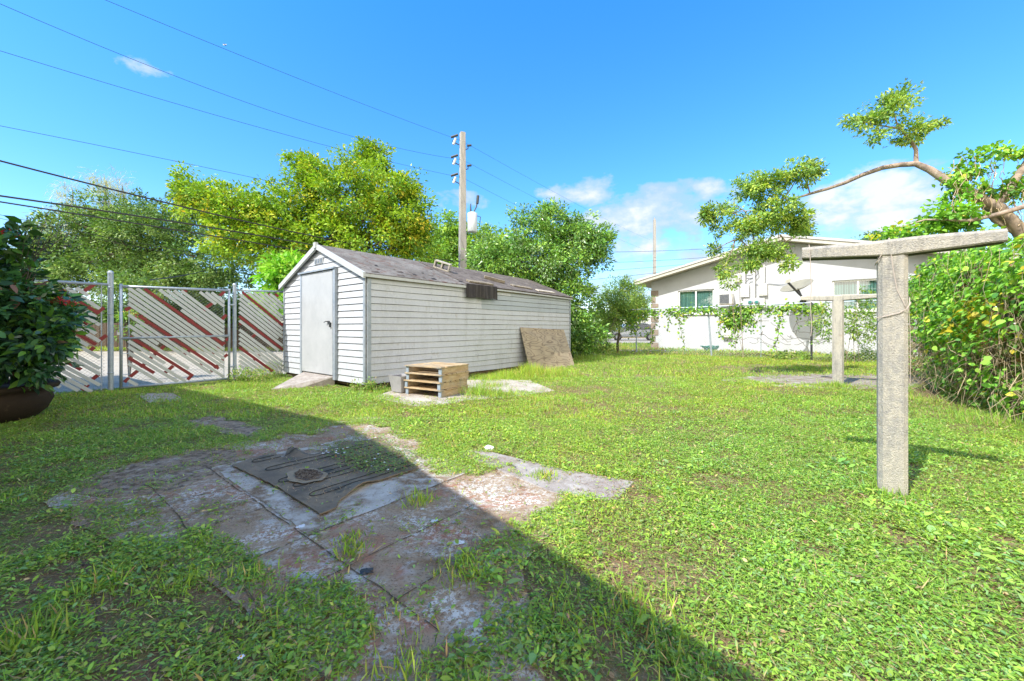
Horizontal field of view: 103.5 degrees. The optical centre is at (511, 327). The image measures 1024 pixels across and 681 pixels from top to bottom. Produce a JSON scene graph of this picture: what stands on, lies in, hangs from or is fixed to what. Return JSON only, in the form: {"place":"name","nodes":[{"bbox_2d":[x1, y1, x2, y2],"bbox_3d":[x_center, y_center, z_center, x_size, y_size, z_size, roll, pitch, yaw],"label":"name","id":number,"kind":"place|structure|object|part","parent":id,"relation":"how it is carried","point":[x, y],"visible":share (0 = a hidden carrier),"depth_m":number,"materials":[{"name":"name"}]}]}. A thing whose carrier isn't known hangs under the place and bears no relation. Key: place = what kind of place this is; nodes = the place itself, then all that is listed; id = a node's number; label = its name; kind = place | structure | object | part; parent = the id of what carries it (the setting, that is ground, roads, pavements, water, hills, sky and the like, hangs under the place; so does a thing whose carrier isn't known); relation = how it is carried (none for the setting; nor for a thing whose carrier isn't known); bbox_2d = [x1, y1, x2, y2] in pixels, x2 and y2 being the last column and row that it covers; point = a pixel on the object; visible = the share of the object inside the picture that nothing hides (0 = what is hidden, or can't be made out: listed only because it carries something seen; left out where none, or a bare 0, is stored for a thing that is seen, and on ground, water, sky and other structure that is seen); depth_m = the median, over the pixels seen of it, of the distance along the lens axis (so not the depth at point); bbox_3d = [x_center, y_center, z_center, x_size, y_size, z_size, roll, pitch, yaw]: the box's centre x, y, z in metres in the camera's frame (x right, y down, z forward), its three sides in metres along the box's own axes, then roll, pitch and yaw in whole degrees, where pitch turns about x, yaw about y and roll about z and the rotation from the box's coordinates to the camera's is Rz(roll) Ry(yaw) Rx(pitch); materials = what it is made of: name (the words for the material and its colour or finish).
{"place":"outdoors","nodes":[
{"label":"outdoors","id":0,"kind":"place"},
{"bbox_2d":[114,305,151,377],"bbox_3d":[-8.470,0.328,9.070,0.793,1.745,0.809,0,0,-17],"label":"flowering plant","id":1,"kind":"object","parent":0,"point":[125,316],"visible":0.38,"depth_m":8.99,"materials":[{"name":"green plant"}]},
{"bbox_2d":[9,351,284,392],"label":"road","id":2,"kind":"structure","parent":0,"point":[125,370],"depth_m":11.38,"materials":[{"name":"grey asphalt"}]},
{"bbox_2d":[44,416,585,680],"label":"paving","id":3,"kind":"structure","parent":0,"point":[396,574],"depth_m":2.21,"materials":[{"name":"grey concrete"}]},
{"bbox_2d":[1,447,475,680],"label":"paving joints","id":4,"kind":"object","parent":3,"relation":"on","point":[247,592],"visible":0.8,"depth_m":1.92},
{"bbox_2d":[212,436,473,534],"bbox_3d":[-1.429,1.186,3.390,1.801,0.001,1.370,0,0,38],"label":"concrete pad","id":5,"kind":"object","parent":3,"relation":"on","point":[373,495],"visible":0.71,"depth_m":2.91,"materials":[{"name":"grey concrete"}]},
{"bbox_2d":[232,437,418,514],"bbox_3d":[-1.435,1.143,3.515,1.570,0.068,1.293,0,0,37],"label":"rubber mat","id":6,"kind":"object","parent":5,"relation":"on","point":[301,480],"visible":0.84,"depth_m":3.24,"materials":[{"name":"grey"}]},
{"bbox_2d":[320,427,425,475],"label":"mat weeds","id":7,"kind":"object","parent":6,"relation":"on","point":[376,459],"visible":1,"depth_m":3.60,"materials":[{"name":"green plant"}]},
{"bbox_2d":[360,568,372,575],"bbox_3d":[-0.705,1.181,1.962,0.064,0.014,0.052,0,0,-25],"label":"stone chip","id":8,"kind":"object","parent":3,"relation":"on","point":[364,571],"visible":1,"depth_m":1.95,"materials":[{"name":"grey stone"}]},
{"bbox_2d":[0,337,1023,680],"bbox_3d":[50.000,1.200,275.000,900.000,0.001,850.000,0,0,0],"label":"ground","id":9,"kind":"structure","parent":0,"point":[52,577],"depth_m":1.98,"materials":[{"name":"green plant"}]},
{"bbox_2d":[0,379,60,423],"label":"planter","id":10,"kind":"object","parent":9,"relation":"on","point":[17,403],"visible":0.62,"depth_m":5.03,"materials":[{"name":"ceramic"}]},
{"bbox_2d":[0,201,98,394],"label":"flowering bush","id":11,"kind":"object","parent":10,"relation":"in","point":[40,323],"visible":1,"depth_m":4.99,"materials":[{"name":"green plant"}]},
{"bbox_2d":[22,206,70,270],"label":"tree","id":12,"kind":"object","parent":9,"relation":"on","point":[44,231],"visible":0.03,"depth_m":32.96,"materials":[{"name":"green plant"}]},
{"bbox_2d":[9,270,113,393],"bbox_3d":[-9.322,0.122,5.176,0.100,2.357,6.047,0,0,39],"label":"chain link fence","id":13,"kind":"object","parent":9,"relation":"on","point":[110,313],"visible":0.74,"depth_m":7.31,"materials":[{"name":"metal"}]},
{"bbox_2d":[38,172,97,291],"bbox_3d":[-37.110,-5.929,34.008,5.185,14.464,5.130,0,0,-41],"label":"pine tree","id":14,"kind":"object","parent":9,"relation":"on","point":[56,198],"visible":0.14,"depth_m":33.68,"materials":[{"name":"green plant"}]},
{"bbox_2d":[75,167,121,254],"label":"pine tree","id":15,"kind":"object","parent":9,"relation":"on","point":[105,184],"visible":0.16,"depth_m":35.78,"materials":[{"name":"green plant"}]},
{"bbox_2d":[78,295,123,322],"bbox_3d":[-26.198,-0.428,25.039,5.637,3.465,4.249,0,0,0],"label":"bush","id":16,"kind":"object","parent":9,"relation":"on","point":[96,301],"visible":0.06,"depth_m":24.31,"materials":[{"name":"green plant"}]},
{"bbox_2d":[100,166,143,302],"bbox_3d":[-36.668,-7.063,37.861,5.394,16.731,4.418,0,0,0],"label":"pine tree","id":17,"kind":"object","parent":9,"relation":"on","point":[122,189],"visible":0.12,"depth_m":37.97,"materials":[{"name":"green plant"}]},
{"bbox_2d":[91,292,172,335],"bbox_3d":[-22.576,-0.547,24.884,5.985,3.698,4.646,0,0,0],"label":"bush","id":18,"kind":"object","parent":9,"relation":"on","point":[105,315],"visible":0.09,"depth_m":23.63,"materials":[{"name":"green plant"}]},
{"bbox_2d":[7,181,259,348],"bbox_3d":[-18.311,-3.049,19.854,12.566,8.828,6.885,0,0,0],"label":"tree","id":19,"kind":"object","parent":9,"relation":"on","point":[132,265],"visible":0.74,"depth_m":18.93,"materials":[{"name":"green plant"}]},
{"bbox_2d":[149,267,215,279],"bbox_3d":[-13.208,-2.437,17.000,0.034,2.083,11.134,0,0,-26],"label":"power line","id":20,"kind":"object","parent":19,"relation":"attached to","point":[176,276],"visible":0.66,"depth_m":14.11,"materials":[{"name":"black"}]},
{"bbox_2d":[71,448,238,497],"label":"stepping slab","id":21,"kind":"structure","parent":9,"relation":"on","point":[139,469],"depth_m":3.27,"materials":[{"name":"grey concrete"}]},
{"bbox_2d":[136,393,181,402],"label":"stepping slab","id":22,"kind":"structure","parent":9,"relation":"on","point":[159,397],"depth_m":6.89,"materials":[{"name":"concrete"}]},
{"bbox_2d":[75,322,282,348],"bbox_3d":[-19.046,0.480,22.622,30.092,1.499,0.087,0,0,0],"label":"board fence","id":23,"kind":"object","parent":9,"relation":"on","point":[116,342],"visible":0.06,"depth_m":22.59,"materials":[{"name":"grey wood"}]},
{"bbox_2d":[150,288,230,322],"bbox_3d":[-19.005,-0.676,25.033,5.835,3.959,4.568,0,0,0],"label":"bush","id":24,"kind":"object","parent":9,"relation":"on","point":[178,307],"visible":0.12,"depth_m":23.71,"materials":[{"name":"green plant"}]},
{"bbox_2d":[183,415,263,438],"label":"stepping slab","id":25,"kind":"structure","parent":9,"relation":"on","point":[236,426],"depth_m":4.85,"materials":[{"name":"grey concrete"}]},
{"bbox_2d":[208,287,281,339],"bbox_3d":[-15.469,-0.548,24.031,4.670,3.708,4.360,0,0,0],"label":"bush","id":26,"kind":"object","parent":9,"relation":"on","point":[224,310],"visible":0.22,"depth_m":22.71,"materials":[{"name":"green plant"}]},
{"bbox_2d":[226,365,276,382],"bbox_3d":[-5.733,1.023,8.793,1.112,0.415,0.618,0,0,0],"label":"weed clump","id":27,"kind":"object","parent":9,"relation":"on","point":[251,374],"visible":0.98,"depth_m":8.74,"materials":[{"name":"green plant"}]},
{"bbox_2d":[233,283,282,380],"bbox_3d":[-5.904,0.154,9.427,0.080,2.292,1.064,0,0,40],"label":"chain link fence","id":28,"kind":"object","parent":9,"relation":"on","point":[272,310],"visible":0.95,"depth_m":9.39,"materials":[{"name":"metal"}]},
{"bbox_2d":[117,284,234,388],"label":"gate","id":29,"kind":"structure","parent":28,"relation":"attached to","point":[195,336],"depth_m":8.19,"materials":[{"name":"metal"}]},
{"bbox_2d":[241,359,282,375],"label":"weed clump","id":30,"kind":"object","parent":9,"relation":"on","point":[280,371],"visible":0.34,"depth_m":9.80,"materials":[{"name":"green plant"}]},
{"bbox_2d":[242,246,305,318],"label":"tree","id":31,"kind":"object","parent":9,"relation":"on","point":[274,273],"visible":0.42,"depth_m":11.73,"materials":[{"name":"green plant"}]},
{"bbox_2d":[272,372,334,389],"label":"ramp","id":32,"kind":"structure","parent":9,"relation":"on","point":[303,379],"depth_m":8.15,"materials":[{"name":"grey concrete"}]},
{"bbox_2d":[163,135,444,272],"bbox_3d":[-8.274,-3.456,16.825,10.877,9.628,5.352,0,0,0],"label":"tree","id":33,"kind":"object","parent":9,"relation":"on","point":[404,231],"visible":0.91,"depth_m":15.80,"materials":[{"name":"green plant"}]},
{"bbox_2d":[348,377,390,391],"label":"weed clump","id":34,"kind":"object","parent":9,"relation":"on","point":[367,387],"visible":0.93,"depth_m":7.48,"materials":[{"name":"green plant"}]},
{"bbox_2d":[279,242,573,387],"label":"shed","id":35,"kind":"structure","parent":9,"relation":"on","point":[349,316],"depth_m":8.85,"materials":[{"name":"white wood"}]},
{"bbox_2d":[302,270,332,374],"bbox_3d":[-4.212,-0.100,8.662,1.370,2.160,0.103,0,0,39],"label":"door","id":36,"kind":"structure","parent":35,"relation":"in","point":[317,288],"depth_m":8.64,"materials":[{"name":"paint"}]},
{"bbox_2d":[433,259,451,271],"bbox_3d":[-1.802,-1.600,10.481,0.471,0.355,0.237,0,0,3],"label":"concrete block","id":37,"kind":"object","parent":35,"relation":"on","point":[436,261],"depth_m":10.41,"materials":[{"name":"grey concrete"}]},
{"bbox_2d":[466,279,493,285],"bbox_3d":[-0.803,-1.129,10.192,0.142,0.103,0.851,0,0,41],"label":"board","id":38,"kind":"object","parent":35,"relation":"on","point":[478,282],"visible":1,"depth_m":10.10,"materials":[{"name":"brown wood"}]},
{"bbox_2d":[484,275,504,283],"bbox_3d":[-0.491,-1.346,11.352,0.606,0.231,0.108,0,0,-18],"label":"board","id":39,"kind":"object","parent":35,"relation":"on","point":[494,279],"visible":1,"depth_m":11.31,"materials":[{"name":"brown wood"}]},
{"bbox_2d":[510,284,531,288],"bbox_3d":[0.283,-1.188,11.821,0.157,0.120,0.803,0,0,44],"label":"board","id":40,"kind":"object","parent":35,"relation":"on","point":[514,285],"visible":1,"depth_m":11.74,"materials":[{"name":"brown wood"}]},
{"bbox_2d":[535,289,554,292],"bbox_3d":[1.033,-1.115,12.501,0.138,0.085,0.901,0,0,39],"label":"board","id":41,"kind":"object","parent":35,"relation":"on","point":[544,291],"visible":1,"depth_m":12.40,"materials":[{"name":"beige wood"}]},
{"bbox_2d":[377,378,553,406],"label":"concrete slab","id":42,"kind":"structure","parent":9,"relation":"on","point":[412,397],"depth_m":7.17,"materials":[{"name":"grey concrete"}]},
{"bbox_2d":[389,374,405,392],"bbox_3d":[-2.009,1.020,7.336,0.380,0.300,0.300,0,0,39],"label":"bin","id":43,"kind":"object","parent":42,"relation":"on","point":[397,382],"visible":0.71,"depth_m":7.21,"materials":[{"name":"grey plastic"}]},
{"bbox_2d":[404,383,467,397],"bbox_3d":[-1.344,1.113,7.248,0.830,0.126,0.785,0,0,31],"label":"pallet","id":44,"kind":"object","parent":42,"relation":"on","point":[433,387],"visible":0.82,"depth_m":7.07,"materials":[{"name":"brown wood"}]},
{"bbox_2d":[403,376,467,389],"bbox_3d":[-1.358,0.985,7.243,0.830,0.126,0.783,0,0,31],"label":"pallet","id":45,"kind":"object","parent":44,"relation":"on","point":[435,380],"visible":0.8,"depth_m":7.11,"materials":[{"name":"brown wood"}]},
{"bbox_2d":[405,369,468,381],"bbox_3d":[-1.333,0.857,7.237,0.830,0.126,0.788,0,0,31],"label":"pallet","id":46,"kind":"object","parent":45,"relation":"on","point":[442,377],"visible":0.93,"depth_m":7.09,"materials":[{"name":"brown wood"}]},
{"bbox_2d":[404,362,468,374],"bbox_3d":[-1.341,0.729,7.253,0.830,0.126,0.788,0,0,31],"label":"pallet","id":47,"kind":"object","parent":46,"relation":"on","point":[446,367],"visible":1,"depth_m":7.15,"materials":[{"name":"brown wood"}]},
{"bbox_2d":[451,131,480,267],"bbox_3d":[-2.274,-4.125,19.945,1.478,11.050,0.548,0,0,17],"label":"utility pole","id":48,"kind":"object","parent":9,"relation":"on","point":[471,221],"visible":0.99,"depth_m":19.86,"materials":[{"name":"wood"}]},
{"bbox_2d":[0,218,252,265],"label":"power line","id":49,"kind":"object","parent":48,"relation":"attached to","point":[142,247],"visible":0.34,"depth_m":11.10,"materials":[{"name":"black rubber"}]},
{"bbox_2d":[2,215,259,262],"bbox_3d":[-9.374,-3.112,11.905,0.011,2.044,21.307,0,0,41],"label":"power line","id":50,"kind":"object","parent":48,"relation":"attached to","point":[141,243],"visible":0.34,"depth_m":11.11,"materials":[{"name":"black"}]},
{"bbox_2d":[0,201,307,251],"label":"power line","id":51,"kind":"object","parent":48,"relation":"attached to","point":[141,224],"visible":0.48,"depth_m":10.92,"materials":[{"name":"black rubber"}]},
{"bbox_2d":[0,195,312,244],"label":"power line","id":52,"kind":"object","parent":48,"relation":"attached to","point":[145,217],"visible":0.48,"depth_m":10.98,"materials":[{"name":"black"}]},
{"bbox_2d":[0,160,459,261],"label":"power line","id":53,"kind":"object","parent":48,"relation":"attached to","point":[178,205],"visible":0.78,"depth_m":11.38,"materials":[{"name":"black"}]},
{"bbox_2d":[2,126,459,226],"bbox_3d":[-9.374,-4.497,11.905,0.011,0.956,21.305,0,0,41],"label":"power line","id":54,"kind":"object","parent":48,"relation":"attached to","point":[181,162],"visible":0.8,"depth_m":11.47,"materials":[{"name":"black"}]},
{"bbox_2d":[2,51,493,193],"bbox_3d":[3.280,-9.641,35.813,4.676,6.751,74.892,0,0,28],"label":"power line","id":55,"kind":"object","parent":48,"relation":"attached to","point":[210,113],"visible":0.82,"depth_m":11.90,"materials":[{"name":"black"}]},
{"bbox_2d":[1,4,636,246],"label":"power line","id":56,"kind":"object","parent":48,"relation":"attached to","point":[232,97],"visible":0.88,"depth_m":12.26,"materials":[{"name":"black"}]},
{"bbox_2d":[106,0,644,237],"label":"power line","id":57,"kind":"object","parent":48,"relation":"attached to","point":[320,87],"visible":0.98,"depth_m":14.12,"materials":[{"name":"black"}]},
{"bbox_2d":[416,207,520,271],"bbox_3d":[-3.147,-3.278,25.969,8.718,9.218,6.393,0,0,28],"label":"tree","id":58,"kind":"object","parent":9,"relation":"on","point":[447,235],"visible":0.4,"depth_m":25.75,"materials":[{"name":"green plant"}]},
{"bbox_2d":[0,386,1023,680],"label":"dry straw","id":59,"kind":"object","parent":9,"relation":"on","point":[476,528],"visible":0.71,"depth_m":2.42,"materials":[{"name":"plant"}]},
{"bbox_2d":[461,196,618,357],"bbox_3d":[1.102,-1.914,16.077,6.411,6.478,4.044,0,0,0],"label":"tree","id":60,"kind":"object","parent":9,"relation":"on","point":[568,246],"visible":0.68,"depth_m":15.38,"materials":[{"name":"green plant"}]},
{"bbox_2d":[520,327,573,368],"bbox_3d":[1.145,0.602,11.906,0.589,1.205,2.391,0,0,39],"label":"plywood sheet","id":61,"kind":"object","parent":9,"relation":"on","point":[548,347],"visible":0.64,"depth_m":11.79,"materials":[{"name":"brown wood"}]},
{"bbox_2d":[462,450,633,501],"bbox_3d":[0.118,1.200,3.321,1.613,0.040,0.524,0,0,34],"label":"concrete strip","id":62,"kind":"object","parent":9,"relation":"on","point":[564,484],"visible":0.46,"depth_m":3.13,"materials":[{"name":"grey concrete"}]},
{"bbox_2d":[485,445,493,450],"bbox_3d":[-0.222,1.164,3.902,0.101,0.047,0.085,0,0,0],"label":"rock","id":63,"kind":"object","parent":62,"relation":"on","point":[489,447],"visible":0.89,"depth_m":3.89,"materials":[{"name":"white stone"}]},
{"bbox_2d":[585,274,655,354],"bbox_3d":[4.708,-0.634,18.550,5.040,3.872,2.752,0,0,-39],"label":"tree","id":64,"kind":"object","parent":9,"relation":"on","point":[614,303],"visible":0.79,"depth_m":18.32,"materials":[{"name":"green plant"}]},
{"bbox_2d":[616,292,650,323],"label":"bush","id":65,"kind":"object","parent":9,"relation":"on","point":[641,308],"visible":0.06,"depth_m":48.98,"materials":[{"name":"green plant"}]},
{"bbox_2d":[653,218,655,273],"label":"utility pole","id":66,"kind":"object","parent":9,"relation":"on","point":[654,246],"visible":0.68,"depth_m":44.87,"materials":[{"name":"wood"}]},
{"bbox_2d":[613,257,706,262],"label":"power line","id":67,"kind":"object","parent":66,"relation":"attached to","point":[661,260],"visible":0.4,"depth_m":44.44,"materials":[{"name":"black"}]},
{"bbox_2d":[632,247,729,251],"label":"power line","id":68,"kind":"object","parent":66,"relation":"attached to","point":[670,250],"visible":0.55,"depth_m":44.39,"materials":[{"name":"black"}]},
{"bbox_2d":[717,240,745,356],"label":"sapling","id":69,"kind":"object","parent":9,"relation":"on","point":[733,273],"visible":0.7,"depth_m":15.49,"materials":[{"name":"green plant"}]},
{"bbox_2d":[605,300,876,360],"bbox_3d":[8.549,0.190,16.285,10.600,2.224,0.070,0,0,39],"label":"wire fence","id":70,"kind":"object","parent":9,"relation":"on","point":[811,345],"visible":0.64,"depth_m":15.69,"materials":[{"name":"metal"}]},
{"bbox_2d":[589,298,866,358],"bbox_3d":[7.853,0.005,16.939,10.635,2.306,0.919,0,0,37],"label":"fence vine","id":71,"kind":"object","parent":70,"relation":"attached to","point":[728,321],"visible":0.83,"depth_m":15.98,"materials":[{"name":"green plant"}]},
{"bbox_2d":[781,222,819,236],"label":"tree","id":72,"kind":"object","parent":9,"relation":"on","point":[804,233],"visible":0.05,"depth_m":39.47,"materials":[{"name":"green plant"}]},
{"bbox_2d":[766,343,876,360],"bbox_3d":[11.363,0.899,14.542,4.153,0.784,1.125,0,0,0],"label":"weed clump","id":73,"kind":"object","parent":9,"relation":"on","point":[800,353],"visible":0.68,"depth_m":14.57,"materials":[{"name":"green plant"}]},
{"bbox_2d":[633,234,1018,355],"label":"house","id":74,"kind":"structure","parent":9,"relation":"on","point":[696,283],"depth_m":19.31,"materials":[{"name":"white paint"}]},
{"bbox_2d":[678,289,713,314],"bbox_3d":[9.787,-1.322,21.461,1.911,1.326,0.350,0,0,39],"label":"window","id":75,"kind":"structure","parent":74,"relation":"in","point":[699,298],"depth_m":21.46,"materials":[{"name":"white"}]},
{"bbox_2d":[719,293,733,305],"bbox_3d":[10.761,-1.379,20.268,0.614,0.587,0.453,0,0,39],"label":"air conditioner","id":76,"kind":"object","parent":74,"relation":"attached to","point":[726,299],"visible":0.93,"depth_m":20.11,"materials":[{"name":"grey metal"}]},
{"bbox_2d":[722,329,731,336],"bbox_3d":[10.832,0.304,20.335,0.409,0.405,0.256,0,0,39],"label":"utility box","id":77,"kind":"object","parent":74,"relation":"attached to","point":[727,333],"visible":0.62,"depth_m":20.23,"materials":[{"name":"grey"}]},
{"bbox_2d":[740,284,748,296],"bbox_3d":[11.465,-1.792,19.866,0.368,0.618,0.196,0,0,39],"label":"utility box","id":78,"kind":"object","parent":74,"relation":"attached to","point":[744,290],"visible":0.96,"depth_m":19.80,"materials":[{"name":"grey metal"}]},
{"bbox_2d":[744,298,764,307],"bbox_3d":[11.740,-1.172,19.584,0.887,0.439,0.291,0,0,39],"label":"utility box","id":79,"kind":"object","parent":74,"relation":"attached to","point":[755,301],"visible":0.73,"depth_m":19.53,"materials":[{"name":"grey"}]},
{"bbox_2d":[759,283,766,295],"bbox_3d":[12.059,-1.809,19.390,0.351,0.579,0.196,0,0,39],"label":"utility box","id":80,"kind":"object","parent":74,"relation":"attached to","point":[763,289],"visible":1,"depth_m":19.32,"materials":[{"name":"grey metal"}]},
{"bbox_2d":[780,278,813,304],"bbox_3d":[12.344,-1.560,17.506,1.186,1.115,2.781,0,0,30],"label":"satellite dish","id":81,"kind":"object","parent":74,"relation":"attached to","point":[796,286],"visible":0.98,"depth_m":17.60,"materials":[{"name":"grey metal"}]},
{"bbox_2d":[832,279,876,311],"bbox_3d":[14.894,-1.355,17.367,1.876,1.401,0.350,0,0,39],"label":"window","id":82,"kind":"structure","parent":74,"relation":"in","point":[842,287],"depth_m":17.51,"materials":[{"name":"white"}]},
{"bbox_2d":[723,373,941,389],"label":"concrete slab","id":83,"kind":"structure","parent":9,"relation":"on","point":[807,379],"depth_m":9.11,"materials":[{"name":"grey concrete"}]},
{"bbox_2d":[801,294,876,383],"bbox_3d":[6.690,0.368,8.280,1.240,2.064,0.190,0,0,39],"label":"clothesline post","id":84,"kind":"object","parent":9,"relation":"on","point":[838,337],"visible":0.91,"depth_m":8.20,"materials":[{"name":"concrete"}]},
{"bbox_2d":[804,286,876,362],"bbox_3d":[11.235,-0.115,13.480,2.624,2.635,1.482,0,0,0],"label":"sapling","id":85,"kind":"object","parent":9,"relation":"on","point":[854,320],"visible":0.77,"depth_m":13.45,"materials":[{"name":"green plant"}]},
{"bbox_2d":[695,77,1023,279],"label":"vine covered tree","id":86,"kind":"object","parent":9,"relation":"on","point":[996,210],"visible":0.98,"depth_m":8.29,"materials":[{"name":"green plant"}]},
{"bbox_2d":[850,226,910,240],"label":"tree","id":87,"kind":"object","parent":9,"relation":"on","point":[873,233],"visible":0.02,"depth_m":44.55,"materials":[{"name":"green plant"}]},
{"bbox_2d":[802,228,1007,495],"bbox_3d":[2.745,0.384,2.915,1.050,2.031,0.180,0,0,39],"label":"clothesline post","id":88,"kind":"object","parent":9,"relation":"on","point":[892,401],"visible":0.93,"depth_m":2.85,"materials":[{"name":"concrete"}]},
{"bbox_2d":[809,245,811,335],"bbox_3d":[2.355,-0.288,3.193,0.019,0.717,0.154,0,0,32],"label":"twine","id":89,"kind":"object","parent":88,"relation":"hanging from","point":[811,290],"visible":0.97,"depth_m":3.13,"materials":[{"name":"beige fabric"}]},
{"bbox_2d":[874,238,910,377],"bbox_3d":[2.733,-0.119,2.899,0.186,1.038,0.142,0,0,38],"label":"twine","id":90,"kind":"object","parent":88,"relation":"hanging from","point":[903,303],"visible":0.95,"depth_m":2.83,"materials":[{"name":"beige fabric"}]},
{"bbox_2d":[908,234,1023,425],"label":"vine hedge","id":91,"kind":"object","parent":9,"relation":"on","point":[965,331],"visible":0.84,"depth_m":5.93,"materials":[{"name":"green plant"}]},
{"bbox_2d":[0,0,1023,323],"label":"sky","id":92,"kind":"structure","parent":0,"point":[634,112],"materials":[{"name":"blue"}]},
{"bbox_2d":[604,338,649,342],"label":"street","id":93,"kind":"structure","parent":0,"point":[643,340],"depth_m":36.30,"materials":[{"name":"grey asphalt"}]},
{"bbox_2d":[610,323,650,340],"bbox_3d":[10.912,0.395,36.975,4.600,1.630,1.950,0,0,0],"label":"parked car","id":94,"kind":"object","parent":93,"relation":"on","point":[627,332],"visible":0.38,"depth_m":36.11,"materials":[{"name":"silver metal"}]},
{"bbox_3d":[11.912,-0.105,36.160,1.600,0.490,0.150,0,0,0],"label":"window","id":95,"kind":"part","parent":94,"relation":"part of","materials":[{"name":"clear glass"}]},
{"label":"footpath","id":96,"kind":"structure","parent":0,"visible":0},
{"bbox_2d":[672,345,718,350],"bbox_3d":[9.082,1.060,20.402,2.746,0.282,0.436,0,0,0],"label":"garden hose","id":97,"kind":"object","parent":96,"relation":"on","point":[713,347],"visible":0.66,"depth_m":20.28,"materials":[{"name":"teal"}]}
]}

